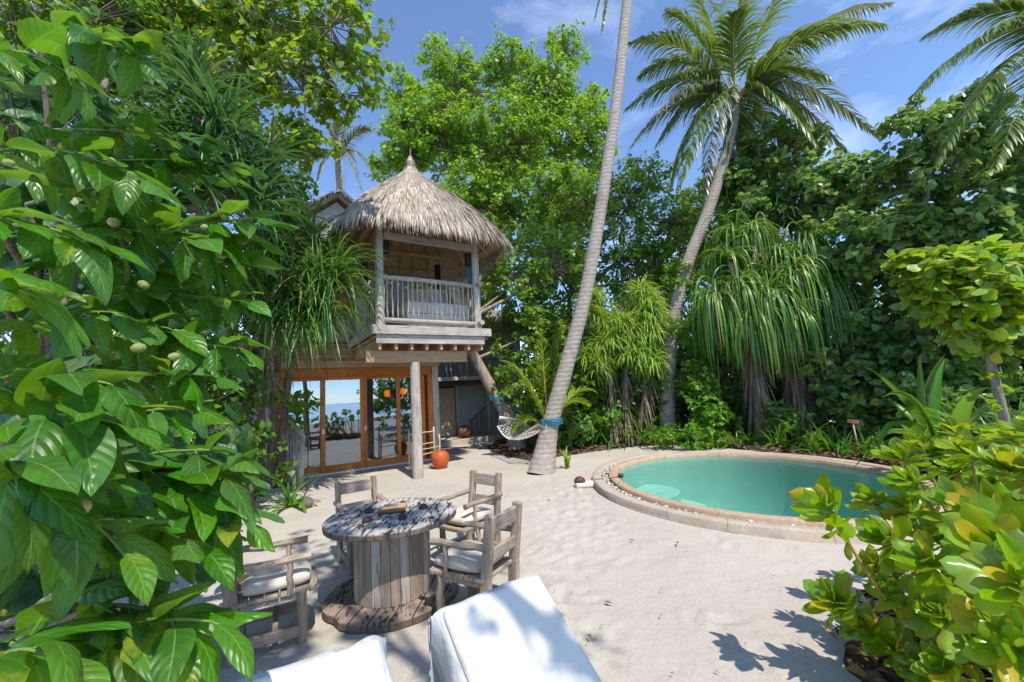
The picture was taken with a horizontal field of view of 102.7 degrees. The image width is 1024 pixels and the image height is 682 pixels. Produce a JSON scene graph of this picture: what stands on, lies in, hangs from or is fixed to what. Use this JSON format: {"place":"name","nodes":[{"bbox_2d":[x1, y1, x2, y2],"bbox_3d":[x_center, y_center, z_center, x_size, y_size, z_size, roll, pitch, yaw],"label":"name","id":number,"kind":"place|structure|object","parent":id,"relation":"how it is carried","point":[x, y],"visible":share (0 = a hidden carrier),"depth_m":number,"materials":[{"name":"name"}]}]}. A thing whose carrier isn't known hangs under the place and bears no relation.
{"place":"outdoors","nodes":[
{"label":"outdoors","id":0,"kind":"place"},
{"bbox_2d":[1,392,1011,681],"bbox_3d":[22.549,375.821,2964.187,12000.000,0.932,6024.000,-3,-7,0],"label":"ground","id":1,"kind":"structure","parent":0,"point":[731,592],"depth_m":3.74,"materials":[{"name":"sand"}]},
{"bbox_2d":[0,49,260,665],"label":"sea hibiscus","id":2,"kind":"object","parent":1,"relation":"on","point":[20,114],"visible":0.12,"depth_m":2.93,"materials":[{"name":"green plant"}]},
{"bbox_2d":[0,0,263,484],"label":"dark thicket tree","id":3,"kind":"object","parent":1,"relation":"on","point":[16,12],"visible":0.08,"depth_m":6.12,"materials":[{"name":"green plant"}]},
{"bbox_2d":[0,0,274,407],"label":"shade tree","id":4,"kind":"object","parent":1,"relation":"on","point":[173,189],"visible":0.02,"depth_m":10.74,"materials":[{"name":"green plant"}]},
{"bbox_2d":[0,10,299,681],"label":"noni tree","id":5,"kind":"object","parent":1,"relation":"on","point":[82,495],"visible":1,"depth_m":1.33,"materials":[{"name":"green plant"}]},
{"bbox_2d":[98,3,325,308],"bbox_3d":[-4.420,-1.033,6.031,3.085,7.630,2.758,-3,-7,0],"label":"screw pine","id":6,"kind":"object","parent":1,"relation":"on","point":[197,89],"visible":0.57,"depth_m":5.91,"materials":[{"name":"green plant"}]},
{"bbox_2d":[35,0,395,313],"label":"canopy tree","id":7,"kind":"object","parent":1,"relation":"on","point":[243,24],"visible":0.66,"depth_m":7.52,"materials":[{"name":"green plant"}]},
{"bbox_2d":[190,350,296,507],"bbox_3d":[-5.084,1.530,7.010,2.340,2.928,2.326,-3,-7,0],"label":"shade shrub","id":8,"kind":"object","parent":1,"relation":"on","point":[257,426],"visible":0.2,"depth_m":7.33,"materials":[{"name":"green plant"}]},
{"bbox_2d":[220,535,317,667],"bbox_3d":[-1.867,1.844,3.160,0.664,0.860,0.530,1,-8,-29],"label":"driftwood armchair","id":9,"kind":"object","parent":1,"relation":"on","point":[235,600],"visible":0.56,"depth_m":3.02,"materials":[{"name":"wood"}]},
{"bbox_2d":[241,559,310,596],"bbox_3d":[-1.823,1.814,3.187,0.470,0.110,0.440,1,-8,-29],"label":"seat cushion","id":10,"kind":"object","parent":9,"relation":"on","point":[259,582],"visible":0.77,"depth_m":3.05,"materials":[{"name":"fabric"}]},
{"bbox_2d":[250,469,326,513],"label":"spider lily","id":11,"kind":"object","parent":1,"relation":"on","point":[292,500],"visible":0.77,"depth_m":7.20,"materials":[{"name":"green plant"}]},
{"bbox_2d":[184,182,400,488],"bbox_3d":[-4.377,-0.322,8.184,4.093,6.717,3.519,-3,-7,0],"label":"screw pine","id":12,"kind":"object","parent":1,"relation":"on","point":[300,298],"visible":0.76,"depth_m":7.97,"materials":[{"name":"green plant"}]},
{"bbox_2d":[223,349,286,419],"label":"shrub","id":13,"kind":"object","parent":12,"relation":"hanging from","point":[268,367],"visible":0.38,"depth_m":7.53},
{"bbox_2d":[278,388,324,487],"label":"tree","id":14,"kind":"object","parent":1,"relation":"on","point":[305,395],"visible":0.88,"depth_m":8.77,"materials":[{"name":"green plant"}]},
{"bbox_2d":[250,640,385,681],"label":"sun lounger","id":15,"kind":"object","parent":1,"relation":"on","point":[362,662],"visible":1,"depth_m":1.61,"materials":[{"name":"fabric"}]},
{"bbox_2d":[234,635,393,681],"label":"towel","id":16,"kind":"object","parent":15,"relation":"on","point":[382,642],"visible":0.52,"depth_m":1.66,"materials":[{"name":"grey fabric"}]},
{"bbox_2d":[289,115,372,195],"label":"coconut palm","id":17,"kind":"object","parent":1,"relation":"on","point":[334,129],"visible":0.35,"depth_m":16.93,"materials":[{"name":"green plant"}]},
{"bbox_2d":[333,475,388,575],"bbox_3d":[-1.644,2.007,4.555,0.530,0.860,0.664,2,-9,-37],"label":"driftwood armchair","id":18,"kind":"object","parent":1,"relation":"on","point":[353,487],"visible":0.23,"depth_m":4.70,"materials":[{"name":"wood"}]},
{"bbox_2d":[232,148,515,490],"bbox_3d":[-4.270,-0.739,11.973,6.360,8.771,8.524,1,-8,-32],"label":"beach villa","id":19,"kind":"object","parent":1,"relation":"on","point":[422,224],"visible":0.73,"depth_m":10.47,"materials":[{"name":"brown wood"}]},
{"bbox_2d":[279,416,305,489],"bbox_3d":[-4.857,2.407,9.005,1.027,1.571,0.147,-8,-9,34],"label":"wooden post","id":20,"kind":"object","parent":19,"relation":"attached to","point":[296,451],"visible":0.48,"depth_m":8.89,"materials":[{"name":"grey wood"}]},
{"bbox_2d":[278,378,320,475],"bbox_3d":[-5.210,2.115,10.157,1.040,2.375,0.050,1,-8,-32],"label":"glass door","id":21,"kind":"structure","parent":19,"relation":"in","point":[314,469],"depth_m":10.18,"materials":[{"name":"wood"}]},
{"bbox_2d":[321,376,364,472],"bbox_3d":[-4.366,2.120,10.600,1.060,2.375,0.056,1,-8,-32],"label":"glass door","id":22,"kind":"structure","parent":19,"relation":"in","point":[346,466],"depth_m":10.47,"materials":[{"name":"wood"}]},
{"bbox_2d":[332,276,354,311],"bbox_3d":[-4.541,-1.304,11.088,0.750,1.000,0.045,1,-8,-32],"label":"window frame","id":23,"kind":"structure","parent":19,"relation":"in","point":[347,304],"depth_m":11.08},
{"bbox_2d":[368,427,386,459],"bbox_3d":[-3.993,3.030,12.118,0.460,0.920,0.460,-3,-7,-7],"label":"dining chair","id":24,"kind":"object","parent":19,"relation":"on","point":[379,443],"visible":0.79,"depth_m":12.01,"materials":[{"name":"grey wood"}]},
{"bbox_2d":[363,375,401,466],"bbox_3d":[-3.525,2.136,11.119,1.000,2.375,0.056,1,-8,-32],"label":"glass door","id":25,"kind":"structure","parent":19,"relation":"in","point":[368,463],"depth_m":11.06,"materials":[{"name":"wood"}]},
{"bbox_2d":[371,431,395,458],"bbox_3d":[-3.785,3.138,12.349,0.880,0.741,0.880,1,-8,-32],"label":"indoor table","id":26,"kind":"object","parent":19,"relation":"on","point":[378,434],"visible":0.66,"depth_m":12.30,"materials":[{"name":"grey wood"}]},
{"bbox_2d":[384,390,392,457],"bbox_3d":[-3.810,2.519,12.553,0.280,2.019,0.280,1,-8,-32],"label":"standing lantern","id":27,"kind":"object","parent":19,"relation":"on","point":[386,393],"visible":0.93,"depth_m":12.55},
{"bbox_2d":[400,388,407,454],"bbox_3d":[-3.386,2.507,12.819,0.280,2.058,0.280,1,-8,-32],"label":"standing lantern","id":28,"kind":"object","parent":19,"relation":"on","point":[402,391],"visible":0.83,"depth_m":12.82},
{"bbox_2d":[395,375,426,461],"bbox_3d":[-2.862,2.158,11.608,0.840,2.375,0.050,1,-8,-32],"label":"glass door","id":29,"kind":"structure","parent":19,"relation":"in","point":[404,457],"depth_m":11.73,"materials":[{"name":"wood"}]},
{"bbox_2d":[391,301,468,327],"bbox_3d":[-2.183,-0.497,10.759,1.600,0.720,1.490,1,-8,-32],"label":"daybed","id":30,"kind":"object","parent":19,"relation":"on","point":[405,306],"visible":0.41,"depth_m":10.13,"materials":[{"name":"fabric"}]},
{"bbox_2d":[405,288,426,302],"bbox_3d":[-2.461,-1.122,10.654,0.620,0.560,0.210,-1,-32,-18],"label":"scatter cushion","id":31,"kind":"object","parent":30,"relation":"on","point":[415,295],"visible":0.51,"depth_m":10.57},
{"bbox_2d":[425,289,448,303],"bbox_3d":[-1.982,-1.128,10.834,0.620,0.560,0.210,3,-37,-43],"label":"scatter cushion","id":32,"kind":"object","parent":30,"relation":"on","point":[443,298],"visible":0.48,"depth_m":10.73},
{"bbox_2d":[448,287,466,304],"bbox_3d":[-1.399,-1.161,10.846,0.210,0.560,0.620,-34,-20,23],"label":"scatter cushion","id":33,"kind":"object","parent":30,"relation":"on","point":[460,297],"visible":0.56,"depth_m":10.66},
{"bbox_2d":[322,497,458,633],"bbox_3d":[-1.083,1.942,3.724,1.171,0.715,1.170,-3,-7,-7],"label":"spool table","id":34,"kind":"object","parent":1,"relation":"on","point":[390,585],"visible":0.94,"depth_m":3.43,"materials":[{"name":"brown wood"}]},
{"bbox_2d":[378,502,406,513],"bbox_3d":[-1.117,1.578,3.870,0.241,0.043,0.244,-3,-7,-7],"label":"wooden tray","id":35,"kind":"object","parent":34,"relation":"on","point":[393,508],"visible":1,"depth_m":3.80,"materials":[{"name":"brown wood"}]},
{"bbox_2d":[407,427,440,471],"bbox_3d":[-2.122,2.666,10.169,0.952,1.022,0.048,1,-8,-32],"label":"pole towel rack","id":36,"kind":"object","parent":1,"relation":"on","point":[409,446],"visible":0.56,"depth_m":10.01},
{"bbox_2d":[431,450,448,468],"bbox_3d":[-1.777,2.935,10.146,0.450,0.420,0.450,-3,-7,0],"label":"clay pot","id":37,"kind":"object","parent":1,"relation":"on","point":[439,459],"visible":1,"depth_m":9.99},
{"bbox_2d":[437,470,502,553],"bbox_3d":[-0.471,1.934,4.532,0.530,0.860,0.664,-9,-9,39],"label":"driftwood armchair","id":38,"kind":"object","parent":1,"relation":"on","point":[475,499],"visible":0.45,"depth_m":4.59,"materials":[{"name":"wood"}]},
{"bbox_2d":[447,505,491,525],"bbox_3d":[-0.506,1.901,4.498,0.440,0.110,0.470,-9,-9,39],"label":"seat cushion","id":39,"kind":"object","parent":38,"relation":"on","point":[461,517],"visible":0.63,"depth_m":4.36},
{"bbox_2d":[429,500,522,610],"bbox_3d":[-0.287,1.768,3.310,0.664,0.860,0.530,-8,-8,30],"label":"driftwood armchair","id":40,"kind":"object","parent":1,"relation":"on","point":[481,581],"visible":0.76,"depth_m":3.18,"materials":[{"name":"wood"}]},
{"bbox_2d":[435,540,505,572],"bbox_3d":[-0.332,1.744,3.341,0.470,0.110,0.440,-8,-8,30],"label":"seat cushion","id":41,"kind":"object","parent":40,"relation":"on","point":[464,561],"visible":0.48,"depth_m":3.18,"materials":[{"name":"fabric"}]},
{"bbox_2d":[438,310,542,447],"bbox_3d":[-2.066,1.330,17.515,6.400,5.700,4.400,1,-8,-32],"label":"garden annex","id":42,"kind":"object","parent":1,"relation":"on","point":[464,397],"visible":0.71,"depth_m":16.70,"materials":[{"name":"paint"}]},
{"bbox_2d":[439,387,456,437],"bbox_3d":[-2.571,2.780,16.046,0.800,1.920,0.106,1,-8,-32],"label":"carved door","id":43,"kind":"structure","parent":42,"relation":"in","point":[447,401],"depth_m":16.03,"materials":[{"name":"wood"}]},
{"bbox_2d":[458,425,471,437],"bbox_3d":[-1.768,3.379,15.310,0.518,0.441,0.518,-3,-7,0],"label":"clay pot","id":44,"kind":"object","parent":42,"relation":"on","point":[464,431],"visible":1,"depth_m":15.13,"materials":[{"name":"ceramic"}]},
{"bbox_2d":[364,16,619,316],"bbox_3d":[-0.567,-6.067,18.790,12.552,20.348,6.933,-3,-7,0],"label":"bright tree","id":45,"kind":"object","parent":1,"relation":"on","point":[417,124],"visible":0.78,"depth_m":19.24,"materials":[{"name":"green plant"}]},
{"bbox_2d":[430,209,585,448],"bbox_3d":[-0.232,-0.502,13.749,6.062,8.101,2.570,-5,-7,9],"label":"leaning tree","id":46,"kind":"object","parent":1,"relation":"on","point":[546,275],"visible":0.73,"depth_m":13.39,"materials":[{"name":"green plant"}]},
{"bbox_2d":[443,576,601,681],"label":"sun lounger","id":47,"kind":"object","parent":1,"relation":"on","point":[520,631],"visible":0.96,"depth_m":1.90,"materials":[{"name":"fabric"}]},
{"bbox_2d":[428,576,532,681],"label":"towel","id":48,"kind":"object","parent":47,"relation":"on","point":[444,664],"visible":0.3,"depth_m":1.91,"materials":[{"name":"grey fabric"}]},
{"bbox_2d":[558,445,572,467],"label":"palm seedling","id":49,"kind":"object","parent":1,"relation":"on","point":[566,461],"visible":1,"depth_m":9.12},
{"bbox_2d":[527,0,631,474],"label":"coconut palm","id":50,"kind":"object","parent":1,"relation":"on","point":[543,461],"visible":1,"depth_m":9.55,"materials":[{"name":"grey plant"}]},
{"bbox_2d":[497,403,542,439],"bbox_3d":[0.155,2.115,10.916,0.850,0.966,3.510,-1,-8,-17],"label":"hammock","id":51,"kind":"object","parent":50,"relation":"hanging from","point":[519,437],"visible":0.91,"depth_m":10.98,"materials":[{"name":"white fabric"}]},
{"bbox_2d":[541,418,562,426],"bbox_3d":[0.887,1.804,9.140,0.500,0.168,0.465,-3,-7,0],"label":"rope wrap","id":52,"kind":"object","parent":50,"relation":"attached to","point":[543,421],"visible":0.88,"depth_m":8.94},
{"bbox_2d":[574,480,594,488],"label":"foot rinse block","id":53,"kind":"structure","parent":1,"relation":"on","point":[587,484],"depth_m":7.27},
{"bbox_2d":[535,284,637,391],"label":"backdrop tree","id":54,"kind":"object","parent":1,"relation":"on","point":[564,303],"depth_m":24.77,"materials":[{"name":"green plant"}]},
{"bbox_2d":[481,150,701,432],"bbox_3d":[3.026,-2.049,15.692,9.001,11.130,3.955,-3,-7,0],"label":"bushy tree","id":55,"kind":"object","parent":1,"relation":"on","point":[647,251],"visible":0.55,"depth_m":15.59,"materials":[{"name":"green plant"}]},
{"bbox_2d":[649,423,681,447],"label":"shrub","id":56,"kind":"object","parent":1,"relation":"on","point":[666,436],"visible":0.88,"depth_m":11.03,"materials":[{"name":"green plant"}]},
{"bbox_2d":[633,170,763,418],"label":"bushy tree","id":57,"kind":"object","parent":1,"relation":"on","point":[717,221],"visible":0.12,"depth_m":16.61,"materials":[{"name":"green plant"}]},
{"bbox_2d":[659,255,740,450],"bbox_3d":[5.068,0.114,11.766,2.647,5.701,2.245,3,-9,-40],"label":"lime vine","id":58,"kind":"object","parent":1,"relation":"on","point":[712,411],"visible":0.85,"depth_m":11.40,"materials":[{"name":"green plant"}]},
{"bbox_2d":[689,426,731,448],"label":"shrub","id":59,"kind":"object","parent":1,"relation":"on","point":[705,437],"visible":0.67,"depth_m":10.51,"materials":[{"name":"green plant"}]},
{"bbox_2d":[488,419,955,479],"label":"soil","id":60,"kind":"structure","parent":1,"relation":"on","point":[528,456],"depth_m":11.14,"materials":[{"name":"brown soil"}]},
{"bbox_2d":[503,322,597,434],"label":"young palm","id":61,"kind":"object","parent":60,"relation":"on","point":[569,396],"visible":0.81,"depth_m":11.47,"materials":[{"name":"green plant"}]},
{"bbox_2d":[487,316,614,449],"bbox_3d":[1.411,1.252,12.928,4.379,4.130,3.014,-3,-7,0],"label":"heart leaf shrub","id":62,"kind":"object","parent":60,"relation":"on","point":[525,399],"visible":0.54,"depth_m":12.65,"materials":[{"name":"green plant"}]},
{"bbox_2d":[514,358,595,426],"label":"understory shrub","id":63,"kind":"object","parent":60,"relation":"on","point":[579,404],"visible":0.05,"depth_m":16.89,"materials":[{"name":"green plant"}]},
{"bbox_2d":[557,407,594,448],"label":"round shrub","id":64,"kind":"object","parent":60,"relation":"on","point":[584,425],"visible":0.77,"depth_m":11.45,"materials":[{"name":"green plant"}]},
{"bbox_2d":[588,405,623,441],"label":"shrub","id":65,"kind":"object","parent":60,"relation":"on","point":[594,419],"visible":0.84,"depth_m":11.94,"materials":[{"name":"green plant"}]},
{"bbox_2d":[577,409,637,451],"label":"spider lily","id":66,"kind":"object","parent":60,"relation":"on","point":[605,434],"visible":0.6,"depth_m":11.96,"materials":[{"name":"green plant"}]},
{"bbox_2d":[590,375,632,407],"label":"round shrub","id":67,"kind":"object","parent":60,"relation":"on","point":[616,390],"visible":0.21,"depth_m":12.56,"materials":[{"name":"green plant"}]},
{"bbox_2d":[580,352,658,428],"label":"understory shrub","id":68,"kind":"object","parent":60,"relation":"on","point":[620,371],"visible":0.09,"depth_m":16.39,"materials":[{"name":"green plant"}]},
{"bbox_2d":[568,273,676,447],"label":"screw pine","id":69,"kind":"object","parent":60,"relation":"on","point":[630,337],"visible":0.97,"depth_m":12.12,"materials":[{"name":"plant"}]},
{"bbox_2d":[594,391,683,449],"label":"spider lily","id":70,"kind":"object","parent":60,"relation":"on","point":[644,437],"visible":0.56,"depth_m":11.87,"materials":[{"name":"green plant"}]},
{"bbox_2d":[613,344,708,425],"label":"understory shrub","id":71,"kind":"object","parent":60,"relation":"on","point":[683,416],"visible":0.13,"depth_m":15.87,"materials":[{"name":"green plant"}]},
{"bbox_2d":[581,347,770,438],"bbox_3d":[4.931,1.671,12.646,5.561,3.030,2.409,-5,-7,15],"label":"dark shrub","id":72,"kind":"object","parent":60,"relation":"on","point":[726,390],"visible":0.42,"depth_m":12.33,"materials":[{"name":"green plant"}]},
{"bbox_2d":[686,387,760,440],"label":"spider lily","id":73,"kind":"object","parent":60,"relation":"on","point":[736,411],"visible":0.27,"depth_m":11.78,"materials":[{"name":"green plant"}]},
{"bbox_2d":[676,333,771,423],"bbox_3d":[8.089,1.526,15.374,3.833,4.027,2.390,-3,-7,0],"label":"understory shrub","id":74,"kind":"object","parent":60,"relation":"on","point":[681,367],"visible":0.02,"depth_m":14.99,"materials":[{"name":"green plant"}]},
{"bbox_2d":[486,433,992,681],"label":"leaf litter","id":75,"kind":"object","parent":60,"relation":"on","point":[873,675],"visible":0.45,"depth_m":3.06,"materials":[{"name":"plant"}]},
{"bbox_2d":[721,425,761,449],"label":"spider lily","id":76,"kind":"object","parent":60,"relation":"on","point":[741,442],"visible":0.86,"depth_m":10.55,"materials":[{"name":"green plant"}]},
{"bbox_2d":[729,423,768,444],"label":"spider lily","id":77,"kind":"object","parent":60,"relation":"on","point":[754,437],"visible":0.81,"depth_m":10.67,"materials":[{"name":"green plant"}]},
{"bbox_2d":[623,0,895,430],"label":"coconut palm","id":78,"kind":"object","parent":60,"relation":"on","point":[769,71],"visible":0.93,"depth_m":13.22,"materials":[{"name":"green plant"}]},
{"bbox_2d":[719,355,828,421],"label":"understory shrub","id":79,"kind":"object","parent":60,"relation":"on","point":[778,395],"visible":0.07,"depth_m":14.06,"materials":[{"name":"green plant"}]},
{"bbox_2d":[757,419,802,451],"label":"spider lily","id":80,"kind":"object","parent":60,"relation":"on","point":[785,442],"visible":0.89,"depth_m":9.83,"materials":[{"name":"green plant"}]},
{"bbox_2d":[680,209,880,440],"bbox_3d":[7.189,-0.609,11.333,4.995,6.856,3.147,-3,-7,0],"label":"screw pine","id":81,"kind":"object","parent":60,"relation":"on","point":[768,306],"visible":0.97,"depth_m":10.82,"materials":[{"name":"plant"}]},
{"bbox_2d":[731,157,868,404],"bbox_3d":[8.940,-1.483,12.671,4.132,8.454,3.626,0,-8,-28],"label":"screw pine","id":82,"kind":"object","parent":60,"relation":"on","point":[779,221],"visible":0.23,"depth_m":12.72,"materials":[{"name":"plant"}]},
{"bbox_2d":[747,405,853,452],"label":"spider lily","id":83,"kind":"object","parent":60,"relation":"on","point":[798,437],"visible":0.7,"depth_m":9.97,"materials":[{"name":"green plant"}]},
{"bbox_2d":[791,430,838,454],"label":"spider lily","id":84,"kind":"object","parent":60,"relation":"on","point":[812,444],"visible":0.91,"depth_m":8.99,"materials":[{"name":"green plant"}]},
{"bbox_2d":[770,326,862,424],"bbox_3d":[10.582,1.257,13.309,4.239,3.985,2.262,-3,-7,0],"label":"understory shrub","id":85,"kind":"object","parent":60,"relation":"on","point":[841,351],"visible":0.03,"depth_m":12.97,"materials":[{"name":"green plant"}]},
{"bbox_2d":[759,347,875,439],"bbox_3d":[7.658,1.342,10.382,2.540,2.432,1.615,-3,-7,0],"label":"hibiscus shrub","id":86,"kind":"object","parent":60,"relation":"on","point":[817,384],"visible":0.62,"depth_m":10.26,"materials":[{"name":"green plant"}]},
{"bbox_2d":[795,417,862,451],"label":"spider lily","id":87,"kind":"object","parent":60,"relation":"on","point":[832,438],"visible":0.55,"depth_m":9.17,"materials":[{"name":"green plant"}]},
{"bbox_2d":[809,427,875,457],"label":"spider lily","id":88,"kind":"object","parent":60,"relation":"on","point":[844,448],"visible":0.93,"depth_m":8.55,"materials":[{"name":"green plant"}]},
{"bbox_2d":[848,429,891,460],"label":"spider lily","id":89,"kind":"object","parent":60,"relation":"on","point":[866,444],"visible":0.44,"depth_m":8.22,"materials":[{"name":"green plant"}]},
{"bbox_2d":[863,355,944,435],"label":"palm grass","id":90,"kind":"object","parent":60,"relation":"on","point":[933,381],"visible":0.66,"depth_m":8.18,"materials":[{"name":"green plant"}]},
{"bbox_2d":[806,268,1023,445],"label":"hibiscus shrub","id":91,"kind":"object","parent":60,"relation":"on","point":[895,361],"visible":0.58,"depth_m":9.62,"materials":[{"name":"green plant"}]},
{"bbox_2d":[852,386,1023,492],"bbox_3d":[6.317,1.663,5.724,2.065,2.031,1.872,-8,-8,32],"label":"palm grass","id":92,"kind":"object","parent":60,"relation":"on","point":[962,411],"visible":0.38,"depth_m":6.01,"materials":[{"name":"green plant"}]},
{"bbox_2d":[884,380,1017,477],"bbox_3d":[7.249,1.435,6.506,2.951,2.091,2.808,-3,-7,0],"label":"spider lily","id":93,"kind":"object","parent":60,"relation":"on","point":[941,418],"visible":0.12,"depth_m":6.68,"materials":[{"name":"green plant"}]},
{"bbox_2d":[885,383,1023,437],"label":"spider lily","id":94,"kind":"object","parent":60,"relation":"on","point":[1020,411],"visible":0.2,"depth_m":6.76,"materials":[{"name":"green plant"}]},
{"bbox_2d":[592,451,950,544],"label":"swimming pool","id":95,"kind":"structure","parent":1,"relation":"in","point":[729,496],"depth_m":8.27,"materials":[{"name":"liquid"}]},
{"bbox_2d":[602,460,932,527],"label":"pebbles","id":96,"kind":"object","parent":95,"relation":"on","point":[607,482],"visible":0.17,"depth_m":6.74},
{"bbox_2d":[629,456,933,506],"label":"pool water","id":97,"kind":"structure","parent":95,"relation":"in","point":[750,465],"depth_m":8.23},
{"bbox_2d":[695,107,909,305],"bbox_3d":[9.050,-2.288,12.480,3.531,10.100,4.953,1,-8,-31],"label":"hibiscus tree","id":98,"kind":"object","parent":1,"relation":"on","point":[833,184],"visible":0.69,"depth_m":12.38,"materials":[{"name":"green plant"}]},
{"bbox_2d":[861,280,919,324],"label":"backdrop tree","id":99,"kind":"object","parent":1,"relation":"on","point":[876,293],"visible":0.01,"depth_m":21.17,"materials":[{"name":"green plant"}]},
{"bbox_2d":[843,597,992,681],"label":"soil","id":100,"kind":"structure","parent":1,"relation":"on","point":[862,663],"depth_m":2.39,"materials":[{"name":"brown soil"}]},
{"bbox_2d":[788,411,1023,681],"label":"beach naupaka","id":101,"kind":"object","parent":100,"relation":"on","point":[970,595],"visible":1,"depth_m":2.10,"materials":[{"name":"green plant"}]},
{"bbox_2d":[829,71,1023,432],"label":"hibiscus tree","id":102,"kind":"object","parent":1,"relation":"on","point":[915,219],"visible":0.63,"depth_m":9.71,"materials":[{"name":"green plant"}]},
{"bbox_2d":[880,234,1023,422],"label":"sea lettuce tree","id":103,"kind":"object","parent":1,"relation":"on","point":[971,295],"visible":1,"depth_m":4.89,"materials":[{"name":"green plant"}]},
{"bbox_2d":[907,0,1023,173],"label":"coconut palm","id":104,"kind":"object","parent":1,"relation":"on","point":[992,9],"visible":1,"depth_m":7.59,"materials":[{"name":"green plant"}]},
{"bbox_2d":[908,146,1023,375],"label":"hibiscus tree","id":105,"kind":"object","parent":1,"relation":"on","point":[1010,194],"visible":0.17,"depth_m":8.89,"materials":[{"name":"green plant"}]},
{"bbox_2d":[961,348,1023,414],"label":"understory shrub","id":106,"kind":"object","parent":1,"relation":"on","point":[1016,377],"visible":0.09,"depth_m":9.80,"materials":[{"name":"green plant"}]},
{"bbox_2d":[0,0,1023,393],"label":"sky","id":107,"kind":"structure","parent":0,"point":[881,70],"materials":[{"name":"blue"}]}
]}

